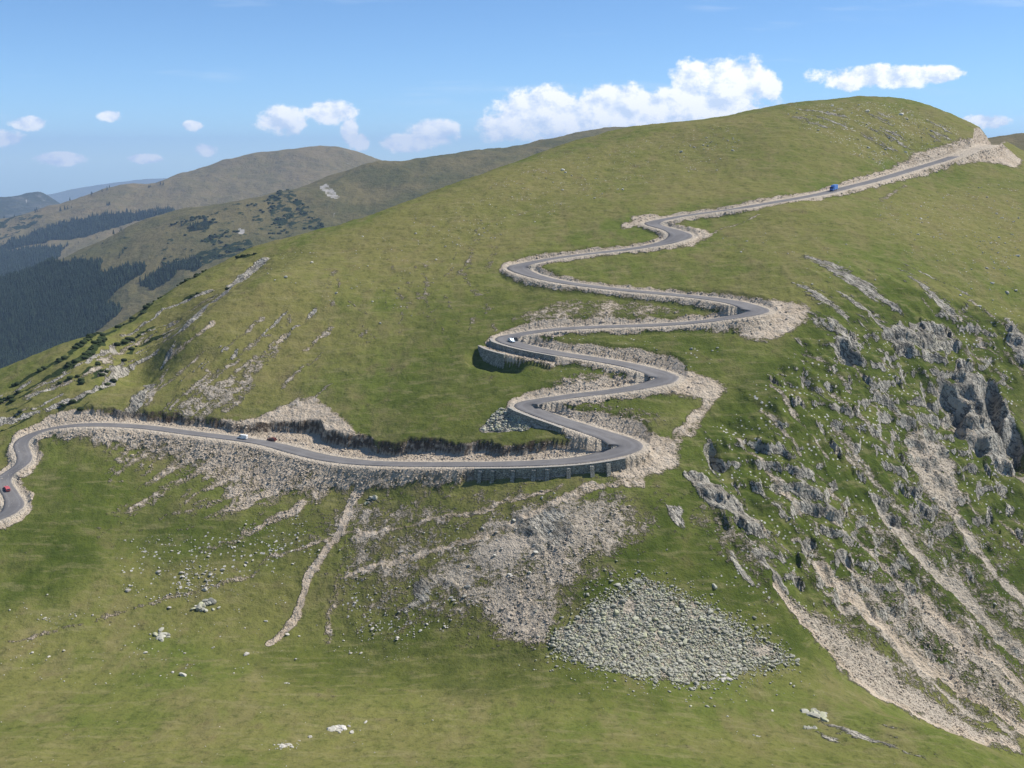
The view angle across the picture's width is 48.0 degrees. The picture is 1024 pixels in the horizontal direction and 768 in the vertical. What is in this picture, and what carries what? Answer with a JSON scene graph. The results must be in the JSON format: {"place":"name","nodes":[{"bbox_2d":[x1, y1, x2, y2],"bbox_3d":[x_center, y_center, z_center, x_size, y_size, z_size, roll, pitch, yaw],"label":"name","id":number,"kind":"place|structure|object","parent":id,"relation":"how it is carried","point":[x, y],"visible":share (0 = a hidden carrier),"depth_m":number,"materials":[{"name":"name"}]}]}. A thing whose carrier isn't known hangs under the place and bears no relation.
{"place":"outdoors","nodes":[
{"label":"outdoors","id":0,"kind":"place"},
{"bbox_2d":[0,192,59,218],"bbox_3d":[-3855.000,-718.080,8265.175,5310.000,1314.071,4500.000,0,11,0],"label":"blue peak","id":1,"kind":"structure","parent":0,"point":[11,206],"depth_m":7689.42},
{"bbox_2d":[48,178,166,203],"bbox_3d":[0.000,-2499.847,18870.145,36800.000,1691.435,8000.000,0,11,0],"label":"distant range","id":2,"kind":"structure","parent":0,"point":[65,196],"depth_m":18682.53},
{"bbox_2d":[0,146,381,273],"bbox_3d":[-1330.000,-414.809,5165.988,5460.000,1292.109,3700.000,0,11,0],"label":"bare mountain","id":3,"kind":"structure","parent":0,"point":[254,175],"depth_m":4839.89,"materials":[{"name":"green plant"}]},
{"bbox_2d":[0,181,174,275],"bbox_3d":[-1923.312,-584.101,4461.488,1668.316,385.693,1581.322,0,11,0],"label":"mountain forest","id":4,"kind":"object","parent":3,"relation":"on","point":[39,253],"visible":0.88,"depth_m":4471.87,"materials":[{"name":"green plant"}]},
{"bbox_2d":[0,127,625,365],"bbox_3d":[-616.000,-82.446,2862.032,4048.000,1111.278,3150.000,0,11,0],"label":"forested hill","id":5,"kind":"structure","parent":0,"point":[358,192],"depth_m":2642.77,"materials":[{"name":"green plant"}]},
{"bbox_2d":[0,221,201,368],"bbox_3d":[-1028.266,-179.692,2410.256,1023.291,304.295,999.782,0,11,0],"label":"conifer forest","id":6,"kind":"object","parent":5,"relation":"on","point":[8,355],"visible":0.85,"depth_m":2406.93,"materials":[{"name":"green plant"}]},
{"bbox_2d":[102,189,323,263],"bbox_3d":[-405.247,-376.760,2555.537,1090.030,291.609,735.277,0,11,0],"label":"hill shrubs","id":7,"kind":"object","parent":5,"relation":"on","point":[255,204],"visible":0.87,"depth_m":2605.65,"materials":[{"name":"green plant"}]},
{"bbox_2d":[0,156,959,520],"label":"road","id":8,"kind":"structure","parent":0,"point":[14,502],"depth_m":392.67,"materials":[{"name":"grey asphalt"}]},
{"bbox_2d":[237,434,247,439],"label":"van","id":9,"kind":"object","parent":8,"relation":"on","point":[243,436],"visible":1,"depth_m":393.00,"materials":[{"name":"white paint"}]},
{"bbox_2d":[267,437,276,441],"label":"car","id":10,"kind":"object","parent":8,"relation":"on","point":[273,439],"visible":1,"depth_m":393.47,"materials":[{"name":"red paint"}]},
{"bbox_2d":[829,184,837,190],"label":"lorry","id":11,"kind":"object","parent":8,"relation":"on","point":[833,187],"visible":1,"depth_m":568.99,"materials":[{"name":"blue paint"}]},
{"bbox_2d":[0,96,1023,767],"bbox_3d":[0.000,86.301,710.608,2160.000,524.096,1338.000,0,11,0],"label":"hillside","id":12,"kind":"structure","parent":0,"point":[782,402],"depth_m":368.22,"materials":[{"name":"green plant"}]},
{"bbox_2d":[0,253,256,430],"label":"dwarf pine thicket","id":13,"kind":"object","parent":12,"relation":"on","point":[79,344],"visible":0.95,"depth_m":453.38,"materials":[{"name":"green plant"}]},
{"bbox_2d":[153,627,170,641],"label":"rock outcrop","id":14,"kind":"object","parent":12,"relation":"on","point":[160,635],"visible":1,"depth_m":322.07,"materials":[{"name":"stone"}]},
{"bbox_2d":[190,597,220,611],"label":"rock outcrop","id":15,"kind":"object","parent":12,"relation":"on","point":[200,606],"visible":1,"depth_m":333.99,"materials":[{"name":"stone"}]},
{"bbox_2d":[67,431,473,533],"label":"tipped rubble","id":16,"kind":"object","parent":12,"relation":"on","point":[263,473],"visible":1,"depth_m":375.89,"materials":[{"name":"grey stone"}]},
{"bbox_2d":[277,743,293,747],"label":"rock outcrop","id":17,"kind":"object","parent":12,"relation":"on","point":[285,744],"visible":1,"depth_m":252.32,"materials":[{"name":"stone"}]},
{"bbox_2d":[327,725,346,731],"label":"rock outcrop","id":18,"kind":"object","parent":12,"relation":"on","point":[337,728],"visible":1,"depth_m":264.21,"materials":[{"name":"stone"}]},
{"bbox_2d":[364,495,377,504],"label":"rock outcrop","id":19,"kind":"object","parent":12,"relation":"on","point":[373,497],"visible":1,"depth_m":359.93,"materials":[{"name":"stone"}]},
{"bbox_2d":[478,345,505,368],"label":"retaining wall","id":20,"kind":"structure","parent":12,"relation":"on","point":[493,358],"depth_m":412.56,"materials":[{"name":"stone"}]},
{"bbox_2d":[481,408,528,430],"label":"rubble pile","id":21,"kind":"object","parent":12,"relation":"on","point":[519,427],"visible":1,"depth_m":374.45,"materials":[{"name":"stone"}]},
{"bbox_2d":[2,128,1010,527],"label":"road rubble","id":22,"kind":"object","parent":12,"relation":"on","point":[526,360],"visible":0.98,"depth_m":399.47,"materials":[{"name":"beige stone"}]},
{"bbox_2d":[1,103,1019,765],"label":"loose stones","id":23,"kind":"object","parent":12,"relation":"on","point":[541,497],"visible":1,"depth_m":345.70,"materials":[{"name":"grey stone"}]},
{"bbox_2d":[489,338,555,361],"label":"retaining wall","id":24,"kind":"structure","parent":12,"relation":"on","point":[518,351],"depth_m":410.09,"materials":[{"name":"stone"}]},
{"bbox_2d":[508,407,563,433],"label":"retaining wall","id":25,"kind":"structure","parent":12,"relation":"on","point":[525,417],"depth_m":369.98,"materials":[{"name":"stone"}]},
{"bbox_2d":[474,457,625,483],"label":"retaining wall","id":26,"kind":"structure","parent":12,"relation":"on","point":[492,474],"depth_m":347.14,"materials":[{"name":"stone"}]},
{"bbox_2d":[518,549,814,707],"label":"boulder field","id":27,"kind":"structure","parent":12,"relation":"on","point":[659,657],"depth_m":304.22,"materials":[{"name":"stone"}]},
{"bbox_2d":[718,674,732,682],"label":"rock outcrop","id":28,"kind":"object","parent":12,"relation":"on","point":[724,678],"visible":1,"depth_m":296.24,"materials":[{"name":"stone"}]},
{"bbox_2d":[481,426,1019,743],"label":"scree stones","id":29,"kind":"object","parent":12,"relation":"on","point":[845,636],"visible":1,"depth_m":325.81,"materials":[{"name":"grey stone"}]},
{"bbox_2d":[803,725,816,728],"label":"rock outcrop","id":30,"kind":"object","parent":12,"relation":"on","point":[809,727],"visible":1,"depth_m":273.82,"materials":[{"name":"stone"}]},
{"bbox_2d":[800,708,828,721],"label":"rock outcrop","id":31,"kind":"object","parent":12,"relation":"on","point":[816,713],"visible":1,"depth_m":282.43,"materials":[{"name":"stone"}]},
{"bbox_2d":[0,0,1023,196],"label":"sky","id":32,"kind":"structure","parent":0,"point":[93,92],"materials":[{"name":"blue"}]},
{"bbox_2d":[988,133,1023,150],"bbox_3d":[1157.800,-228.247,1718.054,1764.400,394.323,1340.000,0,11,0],"label":"hill","id":33,"kind":"structure","parent":0,"point":[1016,139],"depth_m":1579.47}
]}

